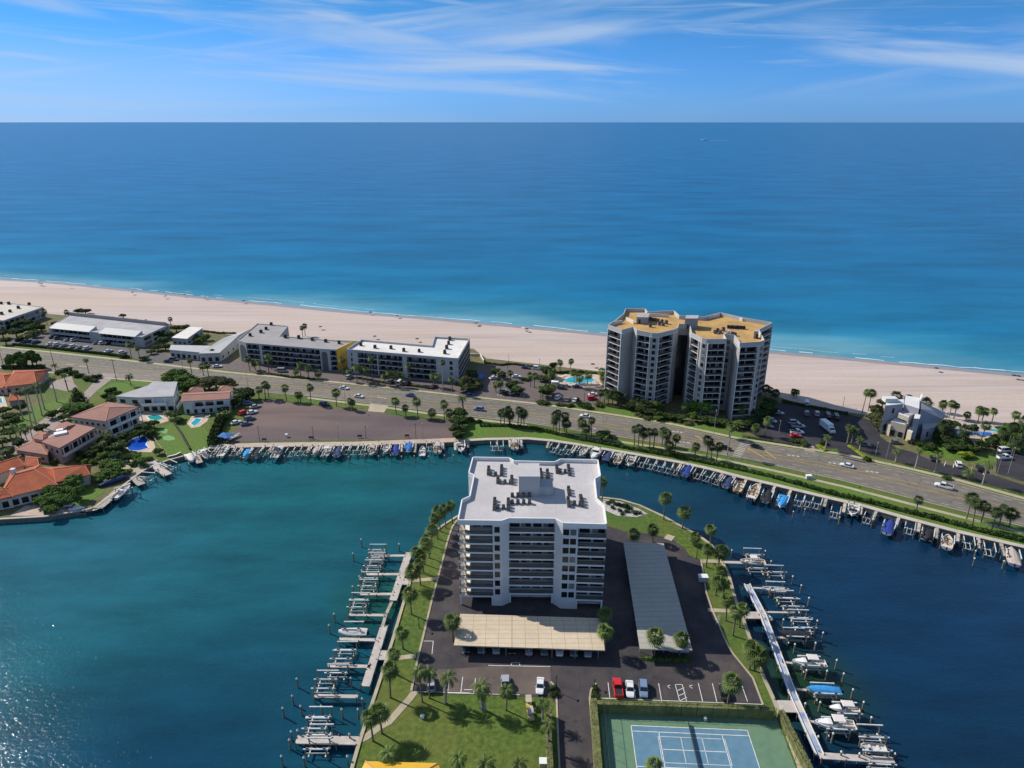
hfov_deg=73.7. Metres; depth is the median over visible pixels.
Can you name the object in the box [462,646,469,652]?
parked car
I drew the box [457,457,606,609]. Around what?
condo building
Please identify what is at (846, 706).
cabin cruiser
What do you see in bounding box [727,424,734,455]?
fan palm
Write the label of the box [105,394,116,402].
broadleaf tree
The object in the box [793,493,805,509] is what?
boat lift
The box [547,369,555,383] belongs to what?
cabbage palm
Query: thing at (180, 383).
broadleaf tree
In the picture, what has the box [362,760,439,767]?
yellow pavilion
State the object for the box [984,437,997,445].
broadleaf tree
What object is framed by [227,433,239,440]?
skiff
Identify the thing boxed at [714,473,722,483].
finger pier
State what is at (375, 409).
driveway
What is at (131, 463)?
shrub
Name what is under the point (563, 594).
window
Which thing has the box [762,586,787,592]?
skiff
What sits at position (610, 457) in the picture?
boat lift
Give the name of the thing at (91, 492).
lawn
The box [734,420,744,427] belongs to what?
broadleaf tree
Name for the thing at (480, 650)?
parked suv
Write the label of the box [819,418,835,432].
box truck
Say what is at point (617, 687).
pickup truck
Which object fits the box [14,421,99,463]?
pink house
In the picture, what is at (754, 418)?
broadleaf tree
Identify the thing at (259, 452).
boat lift
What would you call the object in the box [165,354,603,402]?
parking lot
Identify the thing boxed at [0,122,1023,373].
sea
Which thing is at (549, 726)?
royal palm
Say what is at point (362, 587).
boat lift
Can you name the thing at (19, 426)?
feather palm
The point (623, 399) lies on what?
cabbage palm
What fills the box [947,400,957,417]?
fan palm
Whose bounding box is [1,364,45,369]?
hedge
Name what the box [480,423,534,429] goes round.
hedge
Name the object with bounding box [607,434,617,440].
broadleaf tree
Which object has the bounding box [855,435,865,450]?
royal palm
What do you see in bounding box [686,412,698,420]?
broadleaf tree
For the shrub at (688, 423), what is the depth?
282.05 m
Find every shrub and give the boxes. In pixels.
[50,458,58,464]
[54,370,64,374]
[60,366,72,371]
[67,369,79,374]
[72,373,85,377]
[72,456,82,461]
[80,458,90,464]
[82,375,96,380]
[86,458,98,464]
[88,378,98,381]
[128,461,136,465]
[519,377,529,381]
[535,399,543,404]
[543,400,550,404]
[548,690,559,697]
[549,684,557,690]
[555,403,565,406]
[565,403,574,407]
[581,402,591,408]
[591,693,599,698]
[633,411,648,417]
[643,415,653,420]
[683,420,694,425]
[796,438,807,443]
[861,456,871,461]
[906,439,916,444]
[916,442,925,445]
[941,476,951,479]
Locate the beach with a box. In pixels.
[0,280,1023,429]
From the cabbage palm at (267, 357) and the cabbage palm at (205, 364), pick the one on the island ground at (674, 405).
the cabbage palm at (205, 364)
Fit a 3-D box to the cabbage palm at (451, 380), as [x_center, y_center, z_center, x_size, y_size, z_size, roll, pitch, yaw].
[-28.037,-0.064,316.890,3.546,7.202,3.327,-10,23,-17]
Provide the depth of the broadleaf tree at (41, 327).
403.12 m
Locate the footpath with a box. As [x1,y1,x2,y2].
[362,534,735,741]
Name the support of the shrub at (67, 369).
on the island ground at (674, 405)
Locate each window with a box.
[12,499,19,505]
[21,496,28,503]
[62,446,69,453]
[70,441,77,448]
[79,436,85,443]
[110,419,116,425]
[112,427,118,433]
[120,415,126,421]
[121,423,127,429]
[130,418,137,425]
[494,527,499,532]
[494,536,499,541]
[495,545,499,550]
[495,554,499,559]
[495,563,499,568]
[495,572,499,577]
[495,589,499,594]
[561,574,567,580]
[561,592,566,597]
[562,548,568,553]
[562,557,567,562]
[562,566,567,571]
[562,583,566,588]
[563,529,568,535]
[563,539,568,544]
[568,575,574,580]
[568,583,573,589]
[568,592,573,597]
[569,557,574,562]
[569,566,574,571]
[570,530,576,535]
[570,539,575,544]
[570,548,575,553]
[673,335,687,395]
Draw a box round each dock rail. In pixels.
[744,583,816,753]
[749,583,823,753]
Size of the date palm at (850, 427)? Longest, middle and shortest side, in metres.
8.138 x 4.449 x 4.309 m
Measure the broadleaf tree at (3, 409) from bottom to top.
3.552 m
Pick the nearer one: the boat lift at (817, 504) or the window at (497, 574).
the window at (497, 574)
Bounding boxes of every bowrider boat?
[216,446,227,458]
[419,445,425,457]
[457,439,464,452]
[627,455,635,465]
[746,483,759,501]
[848,502,858,515]
[941,534,952,550]
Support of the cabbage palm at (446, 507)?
on the peninsula ground at (441, 730)
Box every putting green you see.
[160,428,167,433]
[163,435,174,440]
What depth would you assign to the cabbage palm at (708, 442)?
249.76 m
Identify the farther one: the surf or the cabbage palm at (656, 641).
the surf
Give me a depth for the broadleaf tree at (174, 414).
285.54 m
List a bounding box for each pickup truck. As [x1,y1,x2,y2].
[500,674,510,694]
[612,678,623,697]
[789,428,804,434]
[791,422,805,427]
[934,481,953,489]
[996,453,1011,459]
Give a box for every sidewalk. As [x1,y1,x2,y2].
[0,346,1023,498]
[0,367,1023,533]
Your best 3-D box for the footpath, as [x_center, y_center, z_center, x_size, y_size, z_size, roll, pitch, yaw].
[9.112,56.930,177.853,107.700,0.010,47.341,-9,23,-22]
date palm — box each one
[457,394,467,408]
[846,424,854,443]
[847,426,859,442]
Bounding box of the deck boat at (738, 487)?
[733,480,744,492]
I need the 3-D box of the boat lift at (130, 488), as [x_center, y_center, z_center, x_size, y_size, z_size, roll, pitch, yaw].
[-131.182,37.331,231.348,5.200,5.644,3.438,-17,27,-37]
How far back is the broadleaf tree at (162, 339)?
380.92 m
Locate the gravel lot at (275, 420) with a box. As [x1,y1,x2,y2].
[226,399,451,441]
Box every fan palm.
[440,359,444,391]
[557,359,563,366]
[568,358,573,369]
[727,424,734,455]
[791,388,797,397]
[861,389,870,412]
[867,389,876,410]
[938,400,947,410]
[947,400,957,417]
[953,403,960,418]
[962,411,971,419]
[974,405,984,420]
[979,407,989,420]
[990,407,997,423]
[1009,411,1020,421]
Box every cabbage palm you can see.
[23,331,31,339]
[40,308,47,324]
[126,341,133,358]
[133,345,139,356]
[186,357,192,373]
[197,363,206,375]
[203,362,210,375]
[244,356,250,370]
[250,360,256,369]
[254,386,262,398]
[260,380,268,398]
[263,353,270,372]
[281,384,289,400]
[296,391,302,402]
[297,361,303,375]
[304,364,312,376]
[306,383,314,403]
[313,369,322,378]
[331,388,340,406]
[338,356,345,374]
[345,368,351,380]
[346,397,352,409]
[352,364,360,381]
[357,366,363,380]
[360,708,378,741]
[362,367,369,382]
[366,700,390,733]
[368,356,374,381]
[380,371,387,384]
[380,660,399,697]
[386,370,392,386]
[386,647,400,667]
[389,397,400,413]
[391,370,399,386]
[394,625,410,649]
[398,372,404,386]
[401,404,408,415]
[401,586,419,614]
[402,563,421,585]
[405,363,410,378]
[409,545,422,559]
[411,397,420,416]
[414,549,426,572]
[414,558,425,584]
[418,536,433,564]
[421,533,431,558]
[423,524,439,536]
[426,408,436,418]
[428,512,440,538]
[429,372,436,383]
[430,504,447,531]
[433,373,440,387]
[439,399,448,418]
[439,504,449,527]
[443,612,462,641]
[444,408,453,418]
[445,500,455,523]
[448,377,453,389]
[494,378,503,390]
[496,409,503,422]
[500,407,509,423]
[504,405,511,423]
[505,410,514,423]
[507,370,513,380]
[515,406,522,424]
[517,409,525,424]
[519,408,528,425]
[526,372,532,386]
[531,372,538,387]
[537,385,543,397]
[543,384,550,398]
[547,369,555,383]
[550,384,556,396]
[550,419,557,429]
[551,410,561,430]
[561,412,569,431]
[561,419,572,432]
[569,369,577,382]
[574,373,584,385]
[576,417,586,434]
[581,424,590,436]
[584,371,592,383]
[587,416,594,436]
[596,623,614,652]
[597,389,602,400]
[597,606,612,629]
[598,367,604,380]
[599,375,604,386]
[600,476,607,499]
[602,388,608,402]
[604,389,613,403]
[611,390,622,399]
[617,393,626,405]
[627,527,640,541]
[629,396,638,409]
[631,425,637,444]
[635,424,644,446]
[636,398,642,411]
[638,427,648,446]
[640,399,648,412]
[643,400,654,407]
[643,755,663,767]
[645,428,654,448]
[645,627,665,656]
[646,523,658,541]
[652,428,658,447]
[658,426,668,445]
[659,492,671,519]
[660,428,671,450]
[662,440,674,452]
[671,433,680,451]
[672,630,690,655]
[676,505,692,528]
[681,402,689,414]
[688,531,701,544]
[692,442,700,455]
[702,435,714,459]
[702,543,714,566]
[704,524,716,543]
[708,443,714,459]
[708,575,726,595]
[713,544,729,565]
[713,565,727,575]
[714,441,724,461]
[718,577,731,592]
[718,592,734,620]
[721,671,743,703]
[725,421,736,437]
[728,605,744,635]
[735,602,750,627]
[736,404,746,418]
[741,638,761,669]
[742,644,770,670]
[751,424,760,435]
[762,384,769,397]
[763,416,771,435]
[767,386,773,397]
[771,389,780,398]
[873,403,883,412]
[891,391,903,398]
[912,495,923,508]
[922,397,933,405]
[937,419,953,434]
[956,423,975,439]
[962,492,979,518]
[966,497,983,524]
[978,500,991,522]
[981,421,991,438]
[988,506,1003,529]
[996,427,1012,445]
[998,503,1010,526]
[1004,507,1020,526]
[1006,422,1020,443]
[1010,436,1023,455]
[1017,416,1023,437]
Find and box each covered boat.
[97,475,127,487]
[184,453,194,461]
[243,448,250,458]
[251,447,260,458]
[312,445,320,454]
[333,445,342,457]
[338,628,368,635]
[391,444,398,455]
[405,441,412,452]
[602,451,611,462]
[681,465,691,477]
[722,476,732,488]
[761,490,771,504]
[777,494,788,507]
[779,630,813,639]
[807,685,843,695]
[882,519,894,535]
[922,527,932,540]
[1006,546,1020,567]
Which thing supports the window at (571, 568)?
in the condo building
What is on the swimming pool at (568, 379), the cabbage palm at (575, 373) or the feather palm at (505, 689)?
the cabbage palm at (575, 373)
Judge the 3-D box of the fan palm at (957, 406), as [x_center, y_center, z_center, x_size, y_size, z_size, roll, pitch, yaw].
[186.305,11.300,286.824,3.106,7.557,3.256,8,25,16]
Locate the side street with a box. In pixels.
[2,373,116,459]
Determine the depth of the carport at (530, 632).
162.81 m
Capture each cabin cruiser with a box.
[63,503,84,510]
[270,445,282,459]
[434,442,441,454]
[511,439,518,450]
[591,446,602,458]
[792,654,828,667]
[814,714,857,730]
[826,700,863,714]
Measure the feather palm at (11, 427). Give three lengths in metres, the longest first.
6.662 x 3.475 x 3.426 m
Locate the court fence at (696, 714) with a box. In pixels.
[603,701,803,767]
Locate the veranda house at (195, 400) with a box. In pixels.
[181,385,233,413]
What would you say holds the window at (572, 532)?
in the condo building
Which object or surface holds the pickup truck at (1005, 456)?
on the parking lot at (1016, 470)
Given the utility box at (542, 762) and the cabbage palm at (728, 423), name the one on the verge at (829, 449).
the cabbage palm at (728, 423)
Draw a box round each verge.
[0,344,1023,500]
[4,369,1023,529]
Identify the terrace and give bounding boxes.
[10,505,81,515]
[121,459,143,474]
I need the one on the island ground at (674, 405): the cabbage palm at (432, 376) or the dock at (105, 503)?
the cabbage palm at (432, 376)
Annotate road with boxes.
[0,349,1023,525]
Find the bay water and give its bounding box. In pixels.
[0,443,1023,767]
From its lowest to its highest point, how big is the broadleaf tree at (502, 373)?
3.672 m
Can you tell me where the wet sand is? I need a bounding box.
[0,279,1023,376]
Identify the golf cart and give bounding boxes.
[525,694,531,708]
[527,706,534,720]
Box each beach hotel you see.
[238,323,352,370]
[346,337,469,381]
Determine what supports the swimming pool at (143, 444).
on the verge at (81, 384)
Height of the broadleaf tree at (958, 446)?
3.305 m
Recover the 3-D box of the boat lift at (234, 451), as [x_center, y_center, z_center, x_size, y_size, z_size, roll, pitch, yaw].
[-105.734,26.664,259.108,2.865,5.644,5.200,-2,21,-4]
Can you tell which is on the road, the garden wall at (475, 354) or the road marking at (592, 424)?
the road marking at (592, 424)
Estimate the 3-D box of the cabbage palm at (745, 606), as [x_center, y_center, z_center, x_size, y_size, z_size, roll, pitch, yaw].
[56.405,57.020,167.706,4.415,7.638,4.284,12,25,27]
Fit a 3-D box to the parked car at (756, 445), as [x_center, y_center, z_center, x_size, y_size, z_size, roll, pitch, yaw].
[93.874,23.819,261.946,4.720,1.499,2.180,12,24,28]
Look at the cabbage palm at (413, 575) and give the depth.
180.96 m
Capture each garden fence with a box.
[152,435,167,455]
[173,421,189,449]
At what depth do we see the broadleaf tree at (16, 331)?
394.99 m
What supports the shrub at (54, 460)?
on the island ground at (674, 405)
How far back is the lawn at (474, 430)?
243.13 m
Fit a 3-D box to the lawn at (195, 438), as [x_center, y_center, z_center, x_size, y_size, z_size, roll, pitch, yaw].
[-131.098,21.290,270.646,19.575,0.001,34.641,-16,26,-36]
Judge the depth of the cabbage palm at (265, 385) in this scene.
306.06 m
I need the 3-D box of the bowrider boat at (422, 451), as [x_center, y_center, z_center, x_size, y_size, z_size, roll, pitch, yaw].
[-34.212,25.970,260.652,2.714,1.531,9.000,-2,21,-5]
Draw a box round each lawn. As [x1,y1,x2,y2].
[0,399,68,434]
[71,484,104,504]
[96,380,153,393]
[153,423,208,458]
[457,421,1023,544]
[597,404,741,437]
[916,442,996,463]
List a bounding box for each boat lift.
[114,483,133,499]
[135,472,155,484]
[151,463,167,477]
[160,459,177,470]
[183,451,196,465]
[206,445,218,457]
[216,445,229,458]
[226,445,238,457]
[232,445,243,458]
[240,447,253,459]
[250,446,263,459]
[261,445,272,457]
[285,446,296,458]
[292,445,303,457]
[301,717,328,734]
[303,737,331,760]
[306,706,332,727]
[306,724,333,745]
[309,444,321,456]
[311,679,336,698]
[314,670,338,689]
[324,664,348,683]
[330,650,353,668]
[334,641,357,659]
[341,621,363,637]
[346,600,367,614]
[349,444,359,456]
[349,592,369,605]
[357,444,366,456]
[357,579,377,593]
[359,571,379,584]
[363,560,381,574]
[366,552,385,566]
[368,544,386,554]
[380,443,390,455]
[426,441,433,453]
[490,440,497,452]
[496,440,503,452]
[549,442,559,453]
[556,444,564,455]
[577,445,588,458]
[602,450,613,463]
[625,454,636,466]
[636,456,647,470]
[646,458,656,472]
[654,460,665,472]
[663,462,673,473]
[670,464,681,478]
[692,467,703,480]
[701,470,713,484]
[711,473,723,485]
[721,474,735,490]
[732,479,745,494]
[743,548,764,558]
[745,561,767,577]
[760,488,774,504]
[764,564,786,580]
[765,581,788,597]
[773,589,795,607]
[775,493,789,509]
[779,598,803,615]
[782,627,808,646]
[787,609,812,624]
[791,618,816,637]
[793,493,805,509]
[797,655,824,676]
[801,494,813,510]
[809,682,839,703]
[811,496,822,512]
[821,716,852,740]
[829,504,840,520]
[831,701,862,722]
[846,501,859,518]
[856,723,889,745]
[858,736,892,756]
[861,510,875,527]
[862,749,896,767]
[881,518,897,536]
[903,520,915,538]
[919,525,934,544]
[939,532,954,551]
[961,534,975,553]
[982,540,996,559]
[1004,546,1021,563]
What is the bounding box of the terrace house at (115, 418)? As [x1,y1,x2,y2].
[70,401,143,436]
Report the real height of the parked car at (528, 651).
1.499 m
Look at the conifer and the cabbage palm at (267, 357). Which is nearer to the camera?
the conifer
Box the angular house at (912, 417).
[880,394,944,440]
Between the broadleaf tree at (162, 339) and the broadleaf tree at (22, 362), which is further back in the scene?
the broadleaf tree at (162, 339)
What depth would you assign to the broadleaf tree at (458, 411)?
284.38 m
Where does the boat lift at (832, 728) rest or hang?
in the bay water
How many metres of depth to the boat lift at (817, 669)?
155.91 m
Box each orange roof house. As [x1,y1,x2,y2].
[0,369,48,394]
[0,455,91,509]
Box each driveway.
[49,376,77,390]
[319,375,341,385]
[368,404,387,412]
[511,398,533,406]
[802,446,814,452]
[836,444,864,462]
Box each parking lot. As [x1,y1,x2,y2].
[0,333,191,366]
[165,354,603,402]
[413,522,761,767]
[415,665,550,694]
[743,403,879,447]
[855,435,1023,492]
[996,450,1023,480]
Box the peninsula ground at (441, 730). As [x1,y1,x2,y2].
[354,498,796,767]
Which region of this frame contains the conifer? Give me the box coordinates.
[68,387,88,402]
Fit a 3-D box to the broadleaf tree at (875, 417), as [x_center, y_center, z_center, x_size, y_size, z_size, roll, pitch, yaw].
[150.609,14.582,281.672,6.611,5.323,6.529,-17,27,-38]
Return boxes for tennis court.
[600,713,795,767]
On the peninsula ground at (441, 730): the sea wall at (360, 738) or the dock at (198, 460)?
the sea wall at (360, 738)
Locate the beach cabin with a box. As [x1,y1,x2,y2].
[172,327,202,344]
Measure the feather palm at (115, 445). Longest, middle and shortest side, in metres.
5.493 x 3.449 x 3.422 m
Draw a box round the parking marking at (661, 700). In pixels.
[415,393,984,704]
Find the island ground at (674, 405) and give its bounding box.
[0,314,1023,517]
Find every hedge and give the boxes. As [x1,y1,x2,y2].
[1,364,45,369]
[12,343,130,358]
[203,330,235,333]
[206,406,229,446]
[271,373,314,379]
[358,377,429,388]
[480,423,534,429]
[484,361,557,373]
[533,426,601,443]
[545,706,553,767]
[558,370,598,374]
[590,698,601,767]
[594,699,774,719]
[596,400,629,409]
[601,441,678,457]
[641,655,691,662]
[678,455,742,470]
[742,435,798,446]
[742,468,793,483]
[777,709,812,767]
[782,399,847,414]
[793,479,870,503]
[815,444,827,450]
[847,444,866,456]
[870,498,947,522]
[947,519,985,533]
[985,529,1023,542]
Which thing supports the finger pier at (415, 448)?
in the bay water
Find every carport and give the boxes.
[454,614,604,654]
[623,542,691,652]
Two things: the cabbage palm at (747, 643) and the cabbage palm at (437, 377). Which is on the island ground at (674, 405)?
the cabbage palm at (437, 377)
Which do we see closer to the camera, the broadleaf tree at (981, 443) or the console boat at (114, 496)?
the console boat at (114, 496)
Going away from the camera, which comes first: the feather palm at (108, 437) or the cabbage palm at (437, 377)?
the feather palm at (108, 437)
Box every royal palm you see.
[11,390,23,418]
[20,388,32,427]
[22,386,36,425]
[28,383,42,415]
[32,381,44,409]
[45,376,57,401]
[436,668,457,704]
[470,677,491,711]
[473,687,491,710]
[536,697,548,722]
[540,719,556,740]
[823,434,832,448]
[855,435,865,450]
[892,449,900,461]
[913,447,923,467]
[934,451,942,472]
[961,467,976,478]
[981,459,994,484]
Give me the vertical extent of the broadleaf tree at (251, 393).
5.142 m
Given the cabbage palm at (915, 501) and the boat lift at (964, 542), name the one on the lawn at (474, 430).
the cabbage palm at (915, 501)
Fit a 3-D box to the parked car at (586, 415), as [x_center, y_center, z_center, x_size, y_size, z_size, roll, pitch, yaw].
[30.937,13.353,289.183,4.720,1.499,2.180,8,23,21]
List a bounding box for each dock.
[93,489,116,511]
[128,472,146,489]
[146,458,172,479]
[191,452,203,466]
[295,733,358,750]
[314,692,358,703]
[327,662,370,673]
[339,636,379,646]
[348,612,385,621]
[359,591,393,599]
[360,625,388,691]
[366,571,399,578]
[371,553,405,561]
[380,601,393,626]
[388,552,411,604]
[722,559,747,566]
[742,583,824,760]
[745,610,765,622]
[749,585,763,593]
[765,609,795,616]
[774,698,805,712]
[782,659,793,669]
[795,686,807,696]
[817,750,895,766]
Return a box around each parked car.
[230,420,241,424]
[240,421,251,425]
[246,410,257,414]
[249,404,260,408]
[354,394,363,397]
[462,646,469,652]
[465,392,475,396]
[491,647,499,653]
[524,648,532,654]
[535,677,544,694]
[556,650,563,656]
[557,385,566,389]
[572,384,581,388]
[579,413,590,417]
[583,650,591,657]
[625,680,634,697]
[669,651,688,653]
[718,684,729,700]
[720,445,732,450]
[750,443,762,449]
[789,433,801,437]
[840,462,853,468]
[889,439,901,444]
[929,455,936,461]
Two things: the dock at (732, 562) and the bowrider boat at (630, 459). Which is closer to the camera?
the dock at (732, 562)
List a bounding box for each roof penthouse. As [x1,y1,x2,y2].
[518,463,552,495]
[636,313,649,323]
[684,315,698,328]
[753,330,758,338]
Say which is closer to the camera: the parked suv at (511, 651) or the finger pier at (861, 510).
the parked suv at (511, 651)
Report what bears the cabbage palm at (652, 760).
on the peninsula ground at (441, 730)
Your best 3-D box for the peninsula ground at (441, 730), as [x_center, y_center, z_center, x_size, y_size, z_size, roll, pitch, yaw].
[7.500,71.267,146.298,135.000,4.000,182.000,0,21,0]
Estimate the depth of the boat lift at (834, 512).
217.21 m
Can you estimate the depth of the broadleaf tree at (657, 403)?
292.68 m
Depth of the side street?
287.15 m
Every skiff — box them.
[79,508,101,512]
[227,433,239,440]
[383,444,388,452]
[579,447,587,455]
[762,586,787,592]
[767,613,773,623]
[860,742,889,749]
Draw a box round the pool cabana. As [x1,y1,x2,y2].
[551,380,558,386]
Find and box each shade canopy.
[217,432,233,443]
[976,431,992,436]
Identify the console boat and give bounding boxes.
[110,483,129,500]
[198,449,210,458]
[321,446,330,458]
[369,444,375,455]
[613,453,622,464]
[740,555,767,564]
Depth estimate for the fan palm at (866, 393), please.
289.69 m
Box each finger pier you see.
[374,445,378,455]
[413,444,416,455]
[520,440,523,450]
[545,441,549,450]
[675,464,681,473]
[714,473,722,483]
[771,486,775,498]
[821,499,827,510]
[840,503,846,516]
[858,507,863,518]
[870,511,877,523]
[894,517,899,531]
[914,523,921,535]
[934,527,939,542]
[955,533,960,545]
[975,538,982,552]
[999,543,1006,560]
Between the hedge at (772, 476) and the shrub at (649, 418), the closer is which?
the hedge at (772, 476)
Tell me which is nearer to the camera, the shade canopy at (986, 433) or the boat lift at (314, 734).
the boat lift at (314, 734)
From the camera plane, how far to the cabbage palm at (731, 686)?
143.79 m
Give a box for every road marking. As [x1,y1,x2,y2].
[1,352,1022,523]
[41,360,1023,515]
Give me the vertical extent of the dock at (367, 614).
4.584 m
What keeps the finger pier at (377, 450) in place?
in the bay water
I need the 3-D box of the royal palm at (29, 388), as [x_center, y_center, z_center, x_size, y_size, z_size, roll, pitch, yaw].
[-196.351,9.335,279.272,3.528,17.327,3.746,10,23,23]
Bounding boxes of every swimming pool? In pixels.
[0,395,7,406]
[126,436,154,451]
[139,412,168,422]
[187,415,208,427]
[554,374,601,386]
[963,425,1013,440]
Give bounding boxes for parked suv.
[68,344,77,347]
[237,409,247,414]
[242,400,253,404]
[243,415,254,420]
[319,401,329,405]
[426,677,435,692]
[473,406,483,410]
[477,647,485,653]
[507,648,515,654]
[540,649,548,655]
[554,394,561,399]
[569,650,578,656]
[587,395,596,400]
[638,679,648,697]
[787,419,798,423]
[804,410,809,415]
[857,441,870,446]
[954,460,962,467]
[975,464,983,471]
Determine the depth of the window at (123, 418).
275.54 m
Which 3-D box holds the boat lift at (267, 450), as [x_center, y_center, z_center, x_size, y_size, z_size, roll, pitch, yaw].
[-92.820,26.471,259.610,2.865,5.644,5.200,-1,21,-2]
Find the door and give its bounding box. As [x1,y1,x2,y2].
[545,489,550,495]
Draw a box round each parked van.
[276,367,287,371]
[824,411,830,418]
[833,413,839,419]
[997,446,1011,452]
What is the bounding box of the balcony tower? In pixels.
[604,308,772,420]
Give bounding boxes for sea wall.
[0,448,207,523]
[208,438,455,451]
[350,496,801,767]
[455,437,1023,552]
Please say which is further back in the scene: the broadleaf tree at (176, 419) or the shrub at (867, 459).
the broadleaf tree at (176, 419)
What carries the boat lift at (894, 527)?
in the bay water
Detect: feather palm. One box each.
[0,447,11,457]
[9,423,17,437]
[13,424,24,437]
[16,427,29,441]
[25,425,33,436]
[59,372,67,389]
[98,440,107,451]
[100,429,110,435]
[104,432,113,444]
[112,442,122,450]
[125,374,132,385]
[164,410,170,418]
[216,411,226,417]
[222,410,232,418]
[378,744,397,763]
[410,663,427,702]
[420,664,437,698]
[449,751,467,767]
[474,752,495,767]
[497,683,514,710]
[508,755,526,767]
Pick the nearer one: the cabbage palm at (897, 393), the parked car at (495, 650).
the parked car at (495, 650)
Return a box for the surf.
[5,275,1019,371]
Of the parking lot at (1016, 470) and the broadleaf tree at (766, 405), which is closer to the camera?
the parking lot at (1016, 470)
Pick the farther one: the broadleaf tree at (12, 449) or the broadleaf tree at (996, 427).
the broadleaf tree at (996, 427)
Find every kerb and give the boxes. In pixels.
[0,348,1023,526]
[410,520,763,767]
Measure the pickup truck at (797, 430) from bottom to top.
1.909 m
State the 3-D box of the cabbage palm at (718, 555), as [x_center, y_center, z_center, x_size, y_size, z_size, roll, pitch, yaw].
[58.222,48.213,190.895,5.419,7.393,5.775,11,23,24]
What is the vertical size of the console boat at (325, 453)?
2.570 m
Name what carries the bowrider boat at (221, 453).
on the boat lift at (225, 450)
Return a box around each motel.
[0,302,44,330]
[48,312,169,347]
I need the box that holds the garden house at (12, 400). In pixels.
[8,392,21,406]
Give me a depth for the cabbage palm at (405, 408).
289.04 m
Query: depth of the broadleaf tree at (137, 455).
251.17 m
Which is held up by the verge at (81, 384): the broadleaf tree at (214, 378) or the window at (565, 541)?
the broadleaf tree at (214, 378)
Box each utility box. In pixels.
[539,757,546,767]
[698,574,708,581]
[805,474,811,478]
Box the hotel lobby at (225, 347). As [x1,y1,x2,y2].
[169,328,250,361]
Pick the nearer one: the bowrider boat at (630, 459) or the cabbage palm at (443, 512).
the cabbage palm at (443, 512)
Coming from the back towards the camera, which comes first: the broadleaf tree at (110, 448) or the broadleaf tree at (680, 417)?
the broadleaf tree at (680, 417)
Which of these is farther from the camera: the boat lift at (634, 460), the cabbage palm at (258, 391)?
the cabbage palm at (258, 391)
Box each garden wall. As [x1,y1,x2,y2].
[167,452,180,457]
[176,400,182,410]
[470,353,483,361]
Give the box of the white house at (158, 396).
[115,382,178,411]
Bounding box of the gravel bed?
[603,499,646,516]
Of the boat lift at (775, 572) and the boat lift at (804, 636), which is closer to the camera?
the boat lift at (804, 636)
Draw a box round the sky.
[0,0,1023,122]
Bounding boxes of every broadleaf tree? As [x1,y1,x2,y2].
[0,329,8,336]
[0,337,11,344]
[0,406,12,413]
[0,412,18,419]
[0,419,12,428]
[0,429,14,437]
[0,437,9,446]
[0,447,14,456]
[3,354,15,369]
[5,454,22,459]
[7,321,20,328]
[8,328,24,336]
[8,415,20,424]
[11,403,25,412]
[11,438,24,446]
[13,351,21,359]
[15,358,26,369]
[16,334,26,341]
[18,352,29,360]
[20,318,33,325]
[22,324,35,330]
[28,330,40,336]
[29,352,41,364]
[32,424,49,431]
[33,493,56,506]
[35,324,45,332]
[41,483,61,494]
[42,504,59,514]
[43,410,58,417]
[47,491,66,506]
[57,407,70,413]
[57,413,69,420]
[59,485,72,493]
[59,493,78,504]
[60,474,84,486]
[62,401,75,407]
[68,406,81,413]
[70,485,85,499]
[75,450,85,456]
[76,401,88,405]
[80,309,90,313]
[80,403,93,409]
[84,449,99,457]
[87,443,101,452]
[90,472,108,481]
[94,451,109,460]
[98,458,114,468]
[99,436,119,446]
[100,392,112,398]
[100,468,116,477]
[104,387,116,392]
[104,459,125,468]
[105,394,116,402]
[105,442,123,450]
[105,451,122,458]
[108,468,125,478]
[113,391,121,394]
[115,439,131,451]
[117,431,128,439]
[120,453,132,461]
[122,469,132,474]
[129,452,141,458]
[130,429,146,437]
[132,457,149,464]
[133,423,145,433]
[138,356,149,359]
[141,421,152,430]
[144,429,157,436]
[145,349,155,353]
[148,420,159,427]
[151,344,162,350]
[153,448,163,453]
[156,337,167,343]
[160,344,169,349]
[160,370,173,381]
[161,331,173,338]
[164,368,188,379]
[169,411,181,417]
[170,325,180,331]
[173,417,182,422]
[174,373,197,387]
[174,380,185,389]
[178,324,190,329]
[183,378,200,386]
[194,338,204,343]
[197,378,214,389]
[200,334,210,340]
[207,375,226,387]
[214,376,233,385]
[227,380,238,386]
[231,398,242,407]
[233,393,248,402]
[237,387,254,398]
[243,390,254,400]
[448,415,461,423]
[448,423,460,431]
[452,430,463,439]
[453,407,468,416]
[454,380,466,390]
[458,375,471,383]
[460,415,469,425]
[461,383,473,392]
[461,425,466,431]
[465,370,477,377]
[471,377,480,383]
[473,382,482,389]
[490,368,499,375]
[497,371,505,378]
[505,381,515,388]
[510,385,523,392]
[540,366,549,374]
[542,367,557,374]
[542,390,551,397]
[544,375,553,381]
[549,362,556,367]
[595,430,610,439]
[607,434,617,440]
[624,401,635,409]
[635,406,645,411]
[644,406,657,414]
[652,400,661,407]
[652,410,662,415]
[653,415,663,420]
[658,403,666,409]
[662,412,670,418]
[668,413,679,418]
[675,414,686,420]
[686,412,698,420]
[688,399,705,410]
[689,408,699,413]
[696,401,712,415]
[697,415,710,422]
[709,416,723,424]
[720,419,729,426]
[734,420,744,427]
[739,420,751,427]
[744,415,759,423]
[751,409,771,419]
[759,401,775,409]
[762,397,777,405]
[768,407,778,415]
[868,412,882,421]
[869,405,883,413]
[872,421,885,430]
[876,398,885,406]
[924,442,937,449]
[933,426,947,433]
[933,434,950,443]
[938,423,956,434]
[941,443,953,450]
[942,437,960,444]
[950,420,960,430]
[950,433,969,442]
[951,443,968,451]
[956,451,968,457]
[958,438,974,445]
[965,444,981,451]
[965,451,974,456]
[969,424,979,431]
[974,439,990,449]
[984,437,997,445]
[989,433,1009,444]
[994,426,1007,433]
[998,439,1015,446]
[1002,423,1021,432]
[1008,432,1023,441]
[1009,444,1023,452]
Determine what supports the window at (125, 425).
in the terrace house at (115, 418)

